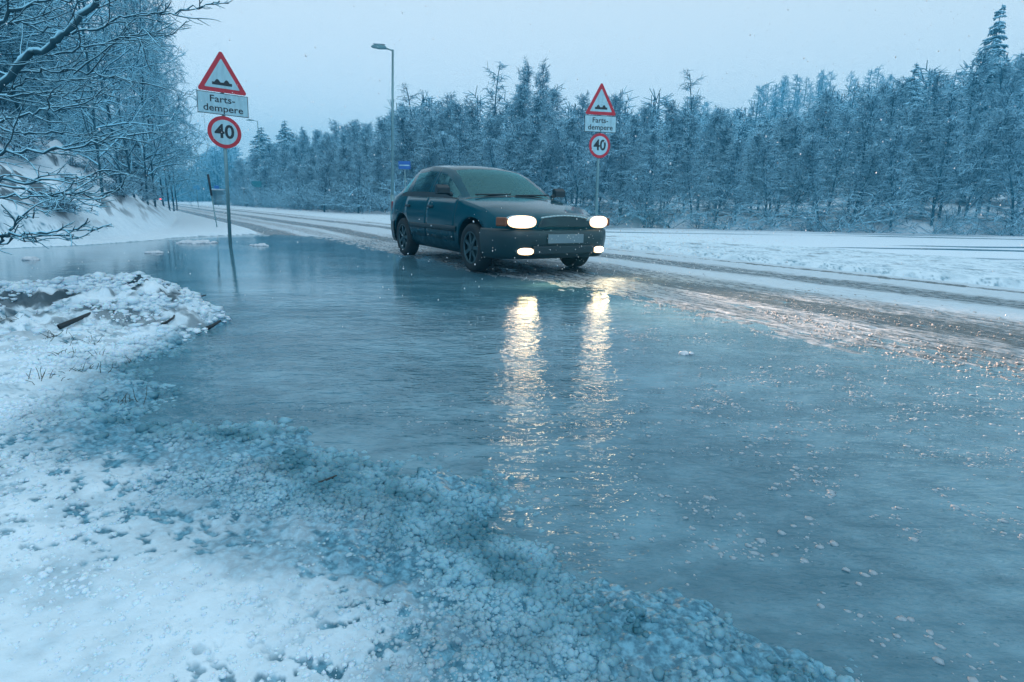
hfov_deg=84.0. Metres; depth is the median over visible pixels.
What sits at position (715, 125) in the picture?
birch tree
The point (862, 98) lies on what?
birch tree
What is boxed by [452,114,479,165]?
birch tree
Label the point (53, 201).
shrub
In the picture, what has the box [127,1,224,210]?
birch tree
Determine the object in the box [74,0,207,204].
birch tree
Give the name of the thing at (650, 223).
shrub
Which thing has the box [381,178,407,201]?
shrub
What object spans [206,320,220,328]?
fallen stick
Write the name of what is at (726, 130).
birch tree
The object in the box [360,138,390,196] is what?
birch tree
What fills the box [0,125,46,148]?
shrub
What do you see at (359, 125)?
birch tree
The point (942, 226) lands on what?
shrub
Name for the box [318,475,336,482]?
fallen stick
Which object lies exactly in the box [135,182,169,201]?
shrub
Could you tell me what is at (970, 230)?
shrub
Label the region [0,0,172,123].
birch tree
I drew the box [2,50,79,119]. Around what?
birch tree
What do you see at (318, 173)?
birch tree
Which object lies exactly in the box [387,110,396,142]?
birch tree
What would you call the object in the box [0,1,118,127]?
birch tree
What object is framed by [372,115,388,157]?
birch tree
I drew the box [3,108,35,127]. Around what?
shrub
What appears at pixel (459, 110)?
birch tree
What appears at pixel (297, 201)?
shrub
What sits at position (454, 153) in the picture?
birch tree
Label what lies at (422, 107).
birch tree
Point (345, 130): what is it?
birch tree
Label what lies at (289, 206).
shrub
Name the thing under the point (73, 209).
shrub
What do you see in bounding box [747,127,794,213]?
birch tree
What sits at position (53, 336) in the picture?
grass tuft
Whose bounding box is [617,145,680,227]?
birch tree
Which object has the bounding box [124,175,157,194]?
shrub
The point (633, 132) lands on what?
birch tree
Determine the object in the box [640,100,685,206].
birch tree
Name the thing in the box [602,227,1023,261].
snow-covered field
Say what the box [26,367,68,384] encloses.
grass tuft
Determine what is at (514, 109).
birch tree
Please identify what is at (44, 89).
birch tree
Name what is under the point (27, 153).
shrub
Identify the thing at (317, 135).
birch tree
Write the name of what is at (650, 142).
birch tree
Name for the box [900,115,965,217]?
tree
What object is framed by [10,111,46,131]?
shrub
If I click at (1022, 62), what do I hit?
birch tree
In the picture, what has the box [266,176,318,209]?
shrub
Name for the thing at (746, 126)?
woods
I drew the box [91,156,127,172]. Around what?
shrub
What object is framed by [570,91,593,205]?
birch tree
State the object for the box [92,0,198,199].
birch tree
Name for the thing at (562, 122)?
birch tree
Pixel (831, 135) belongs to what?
birch tree
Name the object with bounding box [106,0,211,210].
birch tree
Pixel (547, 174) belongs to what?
birch tree
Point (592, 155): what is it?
birch tree
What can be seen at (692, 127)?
birch tree
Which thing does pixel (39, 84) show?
birch tree
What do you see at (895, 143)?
spruce tree
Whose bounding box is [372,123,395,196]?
birch tree
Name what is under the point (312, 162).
birch tree
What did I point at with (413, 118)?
birch tree
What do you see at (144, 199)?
shrub
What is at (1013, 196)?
spruce tree
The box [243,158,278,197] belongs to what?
birch tree
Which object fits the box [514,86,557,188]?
birch tree
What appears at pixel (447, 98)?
birch tree
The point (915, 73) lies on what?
spruce tree
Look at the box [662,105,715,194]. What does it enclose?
birch tree
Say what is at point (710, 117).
birch tree
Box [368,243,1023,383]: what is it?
road slush
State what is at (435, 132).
birch tree
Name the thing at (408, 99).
birch tree
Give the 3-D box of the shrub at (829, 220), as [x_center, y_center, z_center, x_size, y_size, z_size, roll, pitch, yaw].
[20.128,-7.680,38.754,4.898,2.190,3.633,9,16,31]
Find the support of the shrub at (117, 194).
on the ground
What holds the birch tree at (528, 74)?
on the ground
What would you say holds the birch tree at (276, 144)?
on the ground
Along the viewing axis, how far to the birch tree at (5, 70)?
21.05 m
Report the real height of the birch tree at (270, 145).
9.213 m
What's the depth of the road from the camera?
6.21 m
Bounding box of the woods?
[149,52,1023,204]
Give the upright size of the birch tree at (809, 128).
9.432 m
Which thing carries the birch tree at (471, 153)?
on the ground
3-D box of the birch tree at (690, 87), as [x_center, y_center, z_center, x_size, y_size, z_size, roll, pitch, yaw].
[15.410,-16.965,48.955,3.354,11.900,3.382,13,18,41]
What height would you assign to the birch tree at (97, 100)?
11.970 m
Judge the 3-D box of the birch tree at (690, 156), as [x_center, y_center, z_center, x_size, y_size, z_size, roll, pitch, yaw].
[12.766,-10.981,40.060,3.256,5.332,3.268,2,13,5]
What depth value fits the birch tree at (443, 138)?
39.17 m
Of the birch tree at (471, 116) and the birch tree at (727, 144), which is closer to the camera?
the birch tree at (727, 144)
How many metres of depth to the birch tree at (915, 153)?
44.90 m
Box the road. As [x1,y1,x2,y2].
[164,202,1023,387]
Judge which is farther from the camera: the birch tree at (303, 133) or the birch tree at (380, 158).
the birch tree at (303, 133)
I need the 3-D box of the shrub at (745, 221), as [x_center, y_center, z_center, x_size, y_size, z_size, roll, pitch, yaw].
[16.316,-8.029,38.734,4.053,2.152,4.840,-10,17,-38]
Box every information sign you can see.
[251,181,261,195]
[398,161,410,186]
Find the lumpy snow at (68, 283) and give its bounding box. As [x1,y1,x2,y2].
[0,271,230,357]
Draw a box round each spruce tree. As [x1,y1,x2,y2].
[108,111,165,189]
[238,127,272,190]
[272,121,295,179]
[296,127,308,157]
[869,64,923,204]
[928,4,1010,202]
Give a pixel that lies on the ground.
(182, 531)
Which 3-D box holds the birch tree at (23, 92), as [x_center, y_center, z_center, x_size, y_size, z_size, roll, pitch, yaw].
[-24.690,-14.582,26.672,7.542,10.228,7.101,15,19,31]
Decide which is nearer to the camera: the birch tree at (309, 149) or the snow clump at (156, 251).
the snow clump at (156, 251)
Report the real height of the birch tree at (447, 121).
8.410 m
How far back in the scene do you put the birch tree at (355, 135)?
61.59 m
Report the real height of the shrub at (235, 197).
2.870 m
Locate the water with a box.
[0,234,1023,681]
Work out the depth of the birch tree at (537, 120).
43.08 m
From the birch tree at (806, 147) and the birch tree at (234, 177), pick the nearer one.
the birch tree at (806, 147)
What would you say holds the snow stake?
on the ground
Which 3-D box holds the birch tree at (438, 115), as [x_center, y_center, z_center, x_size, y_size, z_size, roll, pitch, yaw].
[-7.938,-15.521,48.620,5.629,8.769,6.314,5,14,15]
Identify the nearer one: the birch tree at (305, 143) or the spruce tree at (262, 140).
the birch tree at (305, 143)
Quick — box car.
[391,165,609,270]
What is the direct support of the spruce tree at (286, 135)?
on the ground
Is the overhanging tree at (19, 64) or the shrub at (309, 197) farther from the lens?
the shrub at (309, 197)
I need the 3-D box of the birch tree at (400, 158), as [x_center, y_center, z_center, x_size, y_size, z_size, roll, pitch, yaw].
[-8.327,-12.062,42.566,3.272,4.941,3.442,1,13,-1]
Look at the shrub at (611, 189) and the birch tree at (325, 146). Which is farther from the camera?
the birch tree at (325, 146)
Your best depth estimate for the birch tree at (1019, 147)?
38.00 m
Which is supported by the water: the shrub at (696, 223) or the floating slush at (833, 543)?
the floating slush at (833, 543)
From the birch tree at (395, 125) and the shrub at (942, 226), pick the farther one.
the birch tree at (395, 125)
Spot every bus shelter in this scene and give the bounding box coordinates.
[212,189,225,204]
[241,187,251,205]
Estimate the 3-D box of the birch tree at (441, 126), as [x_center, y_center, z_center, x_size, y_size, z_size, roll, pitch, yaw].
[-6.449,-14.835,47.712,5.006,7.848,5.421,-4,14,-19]
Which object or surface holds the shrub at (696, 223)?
on the ground
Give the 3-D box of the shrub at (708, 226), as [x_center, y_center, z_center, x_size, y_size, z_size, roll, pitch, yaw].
[13.907,-8.277,38.589,6.853,2.835,6.370,-1,14,-9]
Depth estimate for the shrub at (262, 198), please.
66.40 m
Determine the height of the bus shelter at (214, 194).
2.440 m
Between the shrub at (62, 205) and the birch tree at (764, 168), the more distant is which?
the birch tree at (764, 168)
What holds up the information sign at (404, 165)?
on the ground
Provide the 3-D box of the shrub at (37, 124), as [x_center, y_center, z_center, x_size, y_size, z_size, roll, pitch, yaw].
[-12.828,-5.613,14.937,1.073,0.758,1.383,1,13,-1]
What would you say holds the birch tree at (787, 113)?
on the ground
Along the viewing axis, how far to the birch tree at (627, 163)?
40.39 m
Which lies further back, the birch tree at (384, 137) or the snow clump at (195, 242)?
the birch tree at (384, 137)
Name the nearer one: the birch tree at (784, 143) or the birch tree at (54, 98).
the birch tree at (54, 98)
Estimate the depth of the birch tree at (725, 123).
51.60 m
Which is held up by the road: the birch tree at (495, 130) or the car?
the car
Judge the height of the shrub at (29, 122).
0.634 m
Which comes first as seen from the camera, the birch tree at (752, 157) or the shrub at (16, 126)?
the shrub at (16, 126)
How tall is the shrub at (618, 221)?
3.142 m
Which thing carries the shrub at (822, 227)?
on the ground
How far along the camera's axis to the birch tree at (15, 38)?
14.64 m
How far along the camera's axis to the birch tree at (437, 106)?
51.12 m
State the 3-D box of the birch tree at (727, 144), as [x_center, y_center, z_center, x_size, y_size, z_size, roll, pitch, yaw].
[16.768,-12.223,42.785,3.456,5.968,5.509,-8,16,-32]
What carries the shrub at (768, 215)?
on the ground
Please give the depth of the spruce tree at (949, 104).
40.24 m
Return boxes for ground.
[0,97,1023,681]
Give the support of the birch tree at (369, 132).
on the ground
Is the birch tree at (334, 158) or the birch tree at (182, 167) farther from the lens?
the birch tree at (334, 158)
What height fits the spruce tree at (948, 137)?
7.347 m
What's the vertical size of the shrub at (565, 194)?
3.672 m
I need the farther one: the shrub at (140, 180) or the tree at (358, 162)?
the tree at (358, 162)
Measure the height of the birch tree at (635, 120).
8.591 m
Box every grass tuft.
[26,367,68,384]
[41,328,67,340]
[48,347,73,356]
[59,362,112,372]
[97,385,146,404]
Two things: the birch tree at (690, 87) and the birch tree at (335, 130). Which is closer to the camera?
the birch tree at (690, 87)
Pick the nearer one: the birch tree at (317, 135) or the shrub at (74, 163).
the shrub at (74, 163)
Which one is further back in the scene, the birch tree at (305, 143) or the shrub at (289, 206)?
the birch tree at (305, 143)
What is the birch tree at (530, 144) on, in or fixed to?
on the ground
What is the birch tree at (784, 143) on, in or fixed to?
on the ground
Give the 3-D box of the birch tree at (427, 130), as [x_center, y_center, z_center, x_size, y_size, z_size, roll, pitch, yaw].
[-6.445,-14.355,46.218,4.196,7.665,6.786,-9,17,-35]
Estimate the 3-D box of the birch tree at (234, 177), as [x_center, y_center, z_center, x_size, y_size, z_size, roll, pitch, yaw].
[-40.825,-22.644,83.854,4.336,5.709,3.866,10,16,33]
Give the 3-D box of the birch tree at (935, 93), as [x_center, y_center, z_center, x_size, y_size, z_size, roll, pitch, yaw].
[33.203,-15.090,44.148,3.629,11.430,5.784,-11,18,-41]
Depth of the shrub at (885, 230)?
37.36 m
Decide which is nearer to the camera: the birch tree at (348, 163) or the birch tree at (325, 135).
the birch tree at (348, 163)
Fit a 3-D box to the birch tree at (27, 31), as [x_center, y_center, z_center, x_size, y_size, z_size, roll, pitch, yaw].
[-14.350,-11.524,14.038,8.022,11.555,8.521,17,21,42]
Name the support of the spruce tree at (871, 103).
on the ground
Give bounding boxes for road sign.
[196,52,248,244]
[584,83,616,215]
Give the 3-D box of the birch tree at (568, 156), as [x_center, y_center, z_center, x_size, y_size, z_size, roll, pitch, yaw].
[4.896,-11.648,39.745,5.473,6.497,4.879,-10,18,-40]
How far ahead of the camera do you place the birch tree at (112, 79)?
14.40 m
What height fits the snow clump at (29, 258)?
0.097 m
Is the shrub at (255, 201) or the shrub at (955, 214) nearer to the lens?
the shrub at (955, 214)
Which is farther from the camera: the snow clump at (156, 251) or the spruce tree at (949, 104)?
the spruce tree at (949, 104)
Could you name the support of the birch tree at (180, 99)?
on the ground
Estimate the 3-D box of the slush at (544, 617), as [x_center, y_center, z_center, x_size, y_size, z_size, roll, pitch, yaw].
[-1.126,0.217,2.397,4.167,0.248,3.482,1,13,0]
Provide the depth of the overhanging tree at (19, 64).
4.47 m
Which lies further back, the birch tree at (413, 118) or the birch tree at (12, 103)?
the birch tree at (413, 118)
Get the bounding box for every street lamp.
[247,119,260,161]
[371,43,393,220]
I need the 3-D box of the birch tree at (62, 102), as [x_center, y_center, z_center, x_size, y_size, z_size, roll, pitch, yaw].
[-30.183,-17.734,37.450,7.356,11.687,10.323,-2,14,-14]
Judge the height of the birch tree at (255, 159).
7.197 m
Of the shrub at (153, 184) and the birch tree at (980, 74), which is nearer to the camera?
the shrub at (153, 184)
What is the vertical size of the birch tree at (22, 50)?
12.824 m
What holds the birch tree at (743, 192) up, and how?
on the ground
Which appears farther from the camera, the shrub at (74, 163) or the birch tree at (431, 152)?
the birch tree at (431, 152)
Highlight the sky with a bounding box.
[33,0,1023,173]
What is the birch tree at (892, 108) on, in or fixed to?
on the ground
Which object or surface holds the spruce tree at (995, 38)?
on the ground
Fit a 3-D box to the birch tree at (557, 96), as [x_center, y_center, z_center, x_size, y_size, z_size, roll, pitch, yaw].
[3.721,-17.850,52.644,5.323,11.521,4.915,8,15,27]
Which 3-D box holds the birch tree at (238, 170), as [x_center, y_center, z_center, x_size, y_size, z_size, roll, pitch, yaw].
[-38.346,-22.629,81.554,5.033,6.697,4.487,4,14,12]
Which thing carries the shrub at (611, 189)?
on the ground
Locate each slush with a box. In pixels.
[0,295,863,681]
[229,295,1023,681]
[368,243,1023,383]
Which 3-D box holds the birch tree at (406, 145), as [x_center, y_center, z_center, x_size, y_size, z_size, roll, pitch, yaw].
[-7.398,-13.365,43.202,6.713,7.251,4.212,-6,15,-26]
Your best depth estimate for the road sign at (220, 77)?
10.80 m
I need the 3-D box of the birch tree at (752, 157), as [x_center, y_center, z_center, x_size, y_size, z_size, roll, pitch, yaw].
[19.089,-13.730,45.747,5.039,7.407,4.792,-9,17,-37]
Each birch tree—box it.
[0,0,100,69]
[0,0,113,120]
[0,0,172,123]
[0,0,176,103]
[0,0,180,198]
[0,0,186,197]
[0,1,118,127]
[0,2,93,120]
[0,2,126,134]
[0,4,86,115]
[0,6,100,108]
[0,17,74,97]
[0,26,70,123]
[1,55,87,127]
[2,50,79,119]
[3,2,98,142]
[7,35,108,151]
[15,5,133,159]
[31,28,117,149]
[32,17,146,154]
[36,0,181,197]
[62,0,223,191]
[73,0,208,207]
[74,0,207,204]
[84,0,205,206]
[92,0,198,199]
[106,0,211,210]
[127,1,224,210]
[144,75,206,209]
[221,168,242,199]
[228,158,251,194]
[229,160,252,194]
[240,152,259,186]
[243,152,276,196]
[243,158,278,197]
[254,161,281,193]
[262,140,282,185]
[268,141,294,186]
[268,150,295,192]
[269,142,277,185]
[269,146,287,185]
[279,163,302,201]
[284,162,309,202]
[287,133,298,150]
[288,143,307,192]
[290,155,320,192]
[295,134,313,181]
[296,130,311,160]
[297,157,334,207]
[299,145,316,186]
[301,164,317,202]
[305,154,333,209]
[307,131,321,165]
[307,147,345,211]
[311,140,336,177]
[312,145,361,196]
[315,134,342,188]
[316,147,339,190]
[319,132,335,147]
[328,119,342,155]
[328,144,366,197]
[335,132,349,174]
[336,125,353,192]
[337,123,372,170]
[337,124,347,158]
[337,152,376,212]
[337,156,360,201]
[338,147,369,196]
[341,134,372,184]
[342,140,375,192]
[346,121,374,163]
[353,120,363,160]
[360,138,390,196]
[361,117,396,196]
[361,123,373,153]
[365,125,421,190]
[367,131,390,206]
[367,155,390,207]
[371,115,424,179]
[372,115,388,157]
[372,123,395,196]
[376,112,424,189]
[380,144,410,192]
[382,146,412,199]
[383,108,444,175]
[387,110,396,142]
[388,112,431,171]
[389,101,408,145]
[390,84,425,172]
[394,107,408,149]
[396,133,443,187]
[397,106,414,128]
[413,105,433,166]
[414,113,439,167]
[417,116,450,170]
[429,100,445,138]
[431,99,481,166]
[432,130,457,164]
[433,130,469,164]
[435,91,471,136]
[439,107,462,162]
[439,128,471,164]
[448,98,473,157]
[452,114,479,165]
[453,133,483,165]
[462,95,487,162]
[471,113,508,167]
[474,103,507,166]
[476,136,514,169]
[480,117,531,170]
[481,61,511,164]
[484,90,552,176]
[495,77,534,164]
[502,56,534,169]
[503,110,564,182]
[510,136,543,186]
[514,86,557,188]
[519,123,575,200]
[530,99,601,202]
[531,57,562,192]
[533,117,581,198]
[544,84,573,190]
[545,124,615,206]
[549,114,603,204]
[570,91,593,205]
[573,127,633,215]
[582,114,608,207]
[600,131,654,214]
[601,89,637,208]
[603,121,657,212]
[607,110,652,208]
[609,129,674,204]
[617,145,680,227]
[622,103,668,206]
[637,97,702,208]
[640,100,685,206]
[646,140,693,214]
[652,114,721,212]
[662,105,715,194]
[673,68,705,209]
[673,146,712,215]
[681,124,749,212]
[682,105,729,203]
[690,111,727,210]
[693,137,765,226]
[695,137,771,205]
[710,115,749,207]
[713,148,759,224]
[729,130,797,216]
[737,112,827,211]
[740,120,787,211]
[742,111,799,209]
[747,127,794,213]
[768,113,838,214]
[773,132,830,217]
[775,103,831,211]
[776,144,854,222]
[789,88,857,197]
[797,87,848,213]
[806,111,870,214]
[828,83,886,213]
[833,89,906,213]
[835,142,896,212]
[842,85,908,212]
[848,81,901,209]
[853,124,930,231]
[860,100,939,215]
[877,75,923,208]
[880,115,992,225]
[887,87,948,214]
[889,67,971,206]
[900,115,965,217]
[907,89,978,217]
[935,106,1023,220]
[940,48,1000,215]
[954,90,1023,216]
[956,55,1023,213]
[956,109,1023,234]
[962,57,1023,217]
[982,129,1023,218]
[1004,126,1023,208]
[1006,49,1023,183]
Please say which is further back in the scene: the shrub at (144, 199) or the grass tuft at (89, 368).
the shrub at (144, 199)
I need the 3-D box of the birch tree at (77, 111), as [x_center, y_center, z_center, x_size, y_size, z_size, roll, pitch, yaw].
[-30.598,-17.360,40.498,6.563,9.933,6.447,-4,14,-21]
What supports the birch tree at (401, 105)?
on the ground
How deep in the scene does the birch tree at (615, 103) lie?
50.25 m
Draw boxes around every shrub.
[0,108,49,130]
[0,109,55,135]
[0,113,47,143]
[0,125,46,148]
[0,130,49,160]
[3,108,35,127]
[4,149,44,160]
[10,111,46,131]
[13,136,46,148]
[20,177,82,207]
[29,187,98,215]
[35,199,81,209]
[42,128,85,149]
[57,168,105,190]
[58,155,98,169]
[68,144,95,158]
[76,162,97,172]
[88,159,135,178]
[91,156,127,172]
[99,175,143,195]
[100,159,147,184]
[102,171,148,196]
[105,184,125,196]
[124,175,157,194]
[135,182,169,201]
[135,183,163,198]
[137,191,152,201]
[230,188,248,205]
[230,189,242,205]
[233,183,289,206]
[237,189,259,205]
[237,190,278,207]
[238,184,282,206]
[243,181,293,207]
[252,192,276,207]
[254,184,288,207]
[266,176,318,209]
[270,193,308,209]
[271,188,301,208]
[279,185,360,209]
[284,183,357,210]
[284,190,316,208]
[306,182,371,211]
[308,180,381,212]
[308,191,340,210]
[316,176,409,212]
[326,184,389,212]
[339,172,410,211]
[342,177,404,213]
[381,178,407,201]
[538,180,588,212]
[546,175,633,215]
[570,198,643,224]
[583,191,655,225]
[610,191,694,227]
[615,190,725,227]
[671,198,784,230]
[685,208,739,228]
[727,186,838,231]
[731,210,784,230]
[770,214,842,231]
[771,193,913,231]
[784,178,921,232]
[829,200,939,234]
[838,197,931,225]
[882,207,979,234]
[898,200,989,224]
[936,212,1018,234]
[951,209,1023,235]
[968,196,1023,235]
[992,202,1023,233]
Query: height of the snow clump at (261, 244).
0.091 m
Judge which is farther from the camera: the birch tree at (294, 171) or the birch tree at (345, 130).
the birch tree at (345, 130)
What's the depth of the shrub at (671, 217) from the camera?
39.12 m
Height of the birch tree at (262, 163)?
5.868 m
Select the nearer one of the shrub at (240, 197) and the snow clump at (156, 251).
the snow clump at (156, 251)
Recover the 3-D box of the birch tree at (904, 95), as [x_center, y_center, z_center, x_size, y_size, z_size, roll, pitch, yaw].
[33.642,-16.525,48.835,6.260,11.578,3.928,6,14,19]
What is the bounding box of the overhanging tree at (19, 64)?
[0,0,232,254]
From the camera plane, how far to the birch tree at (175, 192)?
46.23 m
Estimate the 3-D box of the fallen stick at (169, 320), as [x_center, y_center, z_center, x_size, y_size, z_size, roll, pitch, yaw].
[-2.468,-0.222,4.202,0.139,0.062,1.084,-3,14,-17]
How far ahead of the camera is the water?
2.38 m
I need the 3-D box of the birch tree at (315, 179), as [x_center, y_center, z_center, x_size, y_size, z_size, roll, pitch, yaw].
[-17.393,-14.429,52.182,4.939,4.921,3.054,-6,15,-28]
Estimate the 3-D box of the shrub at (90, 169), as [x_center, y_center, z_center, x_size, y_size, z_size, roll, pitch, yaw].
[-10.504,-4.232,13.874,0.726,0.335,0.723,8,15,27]
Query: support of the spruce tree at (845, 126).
on the ground
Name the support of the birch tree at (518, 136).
on the ground
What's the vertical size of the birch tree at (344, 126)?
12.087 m
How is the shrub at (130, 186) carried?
on the ground
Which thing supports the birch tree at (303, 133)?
on the ground
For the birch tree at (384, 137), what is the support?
on the ground
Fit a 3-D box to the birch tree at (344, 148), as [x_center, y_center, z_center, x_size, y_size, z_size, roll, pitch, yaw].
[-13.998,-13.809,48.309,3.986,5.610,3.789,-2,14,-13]
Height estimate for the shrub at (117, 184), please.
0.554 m
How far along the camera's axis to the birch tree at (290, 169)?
57.90 m
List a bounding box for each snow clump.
[21,256,39,260]
[144,250,163,253]
[176,240,217,243]
[250,243,268,245]
[679,351,693,354]
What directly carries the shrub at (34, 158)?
on the ground
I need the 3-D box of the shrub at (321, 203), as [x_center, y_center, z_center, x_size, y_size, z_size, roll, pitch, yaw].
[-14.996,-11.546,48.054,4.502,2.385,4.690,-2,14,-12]
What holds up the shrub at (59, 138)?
on the ground
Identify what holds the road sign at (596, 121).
on the ground
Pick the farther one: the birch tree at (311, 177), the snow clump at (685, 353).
the birch tree at (311, 177)
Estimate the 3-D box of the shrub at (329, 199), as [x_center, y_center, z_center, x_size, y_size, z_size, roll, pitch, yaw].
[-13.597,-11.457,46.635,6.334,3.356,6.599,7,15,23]
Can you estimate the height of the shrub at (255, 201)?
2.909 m
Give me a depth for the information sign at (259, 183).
67.62 m
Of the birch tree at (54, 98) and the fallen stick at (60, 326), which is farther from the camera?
the birch tree at (54, 98)
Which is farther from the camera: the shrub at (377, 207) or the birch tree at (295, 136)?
the birch tree at (295, 136)
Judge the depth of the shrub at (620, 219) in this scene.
38.98 m
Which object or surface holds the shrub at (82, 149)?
on the ground
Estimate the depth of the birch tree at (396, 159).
44.46 m
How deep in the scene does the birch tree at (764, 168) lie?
39.53 m
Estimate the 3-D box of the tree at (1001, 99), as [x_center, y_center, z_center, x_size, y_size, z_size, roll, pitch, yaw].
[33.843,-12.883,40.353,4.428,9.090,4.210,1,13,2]
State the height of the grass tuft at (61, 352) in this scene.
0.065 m
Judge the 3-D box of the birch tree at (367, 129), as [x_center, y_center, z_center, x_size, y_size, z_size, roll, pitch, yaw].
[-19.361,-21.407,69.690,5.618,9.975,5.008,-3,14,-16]
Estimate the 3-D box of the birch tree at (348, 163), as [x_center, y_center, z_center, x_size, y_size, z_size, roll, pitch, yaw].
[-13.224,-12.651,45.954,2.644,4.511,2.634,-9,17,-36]
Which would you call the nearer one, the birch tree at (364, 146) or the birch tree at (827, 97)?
the birch tree at (827, 97)
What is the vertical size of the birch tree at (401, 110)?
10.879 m
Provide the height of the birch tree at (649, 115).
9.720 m
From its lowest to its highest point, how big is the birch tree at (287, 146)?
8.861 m
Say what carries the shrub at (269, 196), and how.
on the ground
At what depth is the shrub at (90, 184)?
12.46 m
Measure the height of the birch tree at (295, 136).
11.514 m
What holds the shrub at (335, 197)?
on the ground
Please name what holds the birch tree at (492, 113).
on the ground
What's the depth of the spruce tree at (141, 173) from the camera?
20.04 m
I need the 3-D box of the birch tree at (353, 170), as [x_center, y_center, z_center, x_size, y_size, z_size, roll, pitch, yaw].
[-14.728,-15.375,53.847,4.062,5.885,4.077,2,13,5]
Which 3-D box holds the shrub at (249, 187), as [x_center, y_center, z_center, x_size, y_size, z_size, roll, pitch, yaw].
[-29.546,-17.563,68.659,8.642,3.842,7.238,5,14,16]
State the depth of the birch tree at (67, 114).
41.62 m
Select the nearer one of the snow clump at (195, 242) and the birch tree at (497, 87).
the snow clump at (195, 242)
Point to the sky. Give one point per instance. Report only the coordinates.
(702, 36)
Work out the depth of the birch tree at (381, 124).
57.46 m
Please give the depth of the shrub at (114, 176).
15.12 m
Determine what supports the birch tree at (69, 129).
on the ground
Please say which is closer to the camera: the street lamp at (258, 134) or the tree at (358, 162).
the tree at (358, 162)
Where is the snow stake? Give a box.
[207,174,216,226]
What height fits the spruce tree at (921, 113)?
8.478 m
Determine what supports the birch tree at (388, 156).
on the ground
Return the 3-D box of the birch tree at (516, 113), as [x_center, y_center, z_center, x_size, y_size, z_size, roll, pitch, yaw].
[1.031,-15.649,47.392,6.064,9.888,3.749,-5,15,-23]
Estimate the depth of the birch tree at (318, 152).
65.59 m
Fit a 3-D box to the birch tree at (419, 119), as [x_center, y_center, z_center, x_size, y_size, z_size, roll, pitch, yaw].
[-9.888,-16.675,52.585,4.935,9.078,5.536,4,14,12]
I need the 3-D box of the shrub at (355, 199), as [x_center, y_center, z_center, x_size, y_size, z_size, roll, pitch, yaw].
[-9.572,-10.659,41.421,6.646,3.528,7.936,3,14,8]
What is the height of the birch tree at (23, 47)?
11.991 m
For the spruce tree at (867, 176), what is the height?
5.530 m
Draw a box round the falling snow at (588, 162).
[0,0,1023,359]
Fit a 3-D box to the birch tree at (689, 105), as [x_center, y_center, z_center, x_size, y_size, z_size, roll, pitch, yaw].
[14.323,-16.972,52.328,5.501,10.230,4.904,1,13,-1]
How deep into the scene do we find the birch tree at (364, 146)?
59.27 m
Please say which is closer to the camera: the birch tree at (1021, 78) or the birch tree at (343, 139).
the birch tree at (1021, 78)
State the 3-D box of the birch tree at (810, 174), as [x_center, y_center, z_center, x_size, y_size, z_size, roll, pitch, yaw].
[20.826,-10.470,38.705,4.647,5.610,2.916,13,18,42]
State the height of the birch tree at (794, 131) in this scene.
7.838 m
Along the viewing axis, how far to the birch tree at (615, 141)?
39.55 m
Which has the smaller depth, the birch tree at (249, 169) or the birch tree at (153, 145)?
the birch tree at (153, 145)
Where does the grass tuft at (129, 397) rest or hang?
on the ground
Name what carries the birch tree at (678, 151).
on the ground
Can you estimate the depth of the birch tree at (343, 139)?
70.22 m
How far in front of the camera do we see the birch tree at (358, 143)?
55.68 m
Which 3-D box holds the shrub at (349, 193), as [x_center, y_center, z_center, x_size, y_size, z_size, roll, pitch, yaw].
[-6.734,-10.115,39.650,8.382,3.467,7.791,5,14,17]
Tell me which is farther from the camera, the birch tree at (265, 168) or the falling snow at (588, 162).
the birch tree at (265, 168)
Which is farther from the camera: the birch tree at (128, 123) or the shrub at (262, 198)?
the shrub at (262, 198)
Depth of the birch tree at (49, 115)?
26.32 m
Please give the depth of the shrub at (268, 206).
64.30 m
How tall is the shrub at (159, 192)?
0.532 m
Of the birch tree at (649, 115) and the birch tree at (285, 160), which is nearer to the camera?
the birch tree at (649, 115)
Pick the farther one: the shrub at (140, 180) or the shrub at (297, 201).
the shrub at (297, 201)
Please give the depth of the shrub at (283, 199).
54.67 m
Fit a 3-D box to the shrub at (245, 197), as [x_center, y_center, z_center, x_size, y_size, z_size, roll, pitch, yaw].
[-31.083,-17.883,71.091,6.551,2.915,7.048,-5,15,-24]
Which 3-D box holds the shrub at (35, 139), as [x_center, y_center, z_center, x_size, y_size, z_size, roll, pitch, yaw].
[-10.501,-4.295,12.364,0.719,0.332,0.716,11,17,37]
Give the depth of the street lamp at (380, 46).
24.95 m
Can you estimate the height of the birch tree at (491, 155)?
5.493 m
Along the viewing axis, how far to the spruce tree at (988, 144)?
37.56 m
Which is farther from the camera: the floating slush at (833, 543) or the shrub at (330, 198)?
the shrub at (330, 198)
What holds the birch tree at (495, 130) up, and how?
on the ground
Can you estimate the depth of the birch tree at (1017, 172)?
40.84 m
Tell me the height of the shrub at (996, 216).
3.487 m
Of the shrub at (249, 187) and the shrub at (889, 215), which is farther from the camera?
the shrub at (249, 187)
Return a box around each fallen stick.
[57,312,90,329]
[161,315,174,323]
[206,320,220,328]
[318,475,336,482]
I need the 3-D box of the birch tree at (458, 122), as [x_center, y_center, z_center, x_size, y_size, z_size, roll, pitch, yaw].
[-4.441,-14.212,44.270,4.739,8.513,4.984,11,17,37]
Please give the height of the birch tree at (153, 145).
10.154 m
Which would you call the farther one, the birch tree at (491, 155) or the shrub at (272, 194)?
the shrub at (272, 194)
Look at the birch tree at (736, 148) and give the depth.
38.41 m
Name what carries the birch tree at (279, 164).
on the ground
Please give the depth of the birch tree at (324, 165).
43.08 m
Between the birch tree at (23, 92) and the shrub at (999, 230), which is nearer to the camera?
the birch tree at (23, 92)
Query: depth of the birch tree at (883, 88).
47.73 m
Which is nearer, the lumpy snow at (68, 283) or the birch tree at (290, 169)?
the lumpy snow at (68, 283)
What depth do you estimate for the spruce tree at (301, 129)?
86.90 m

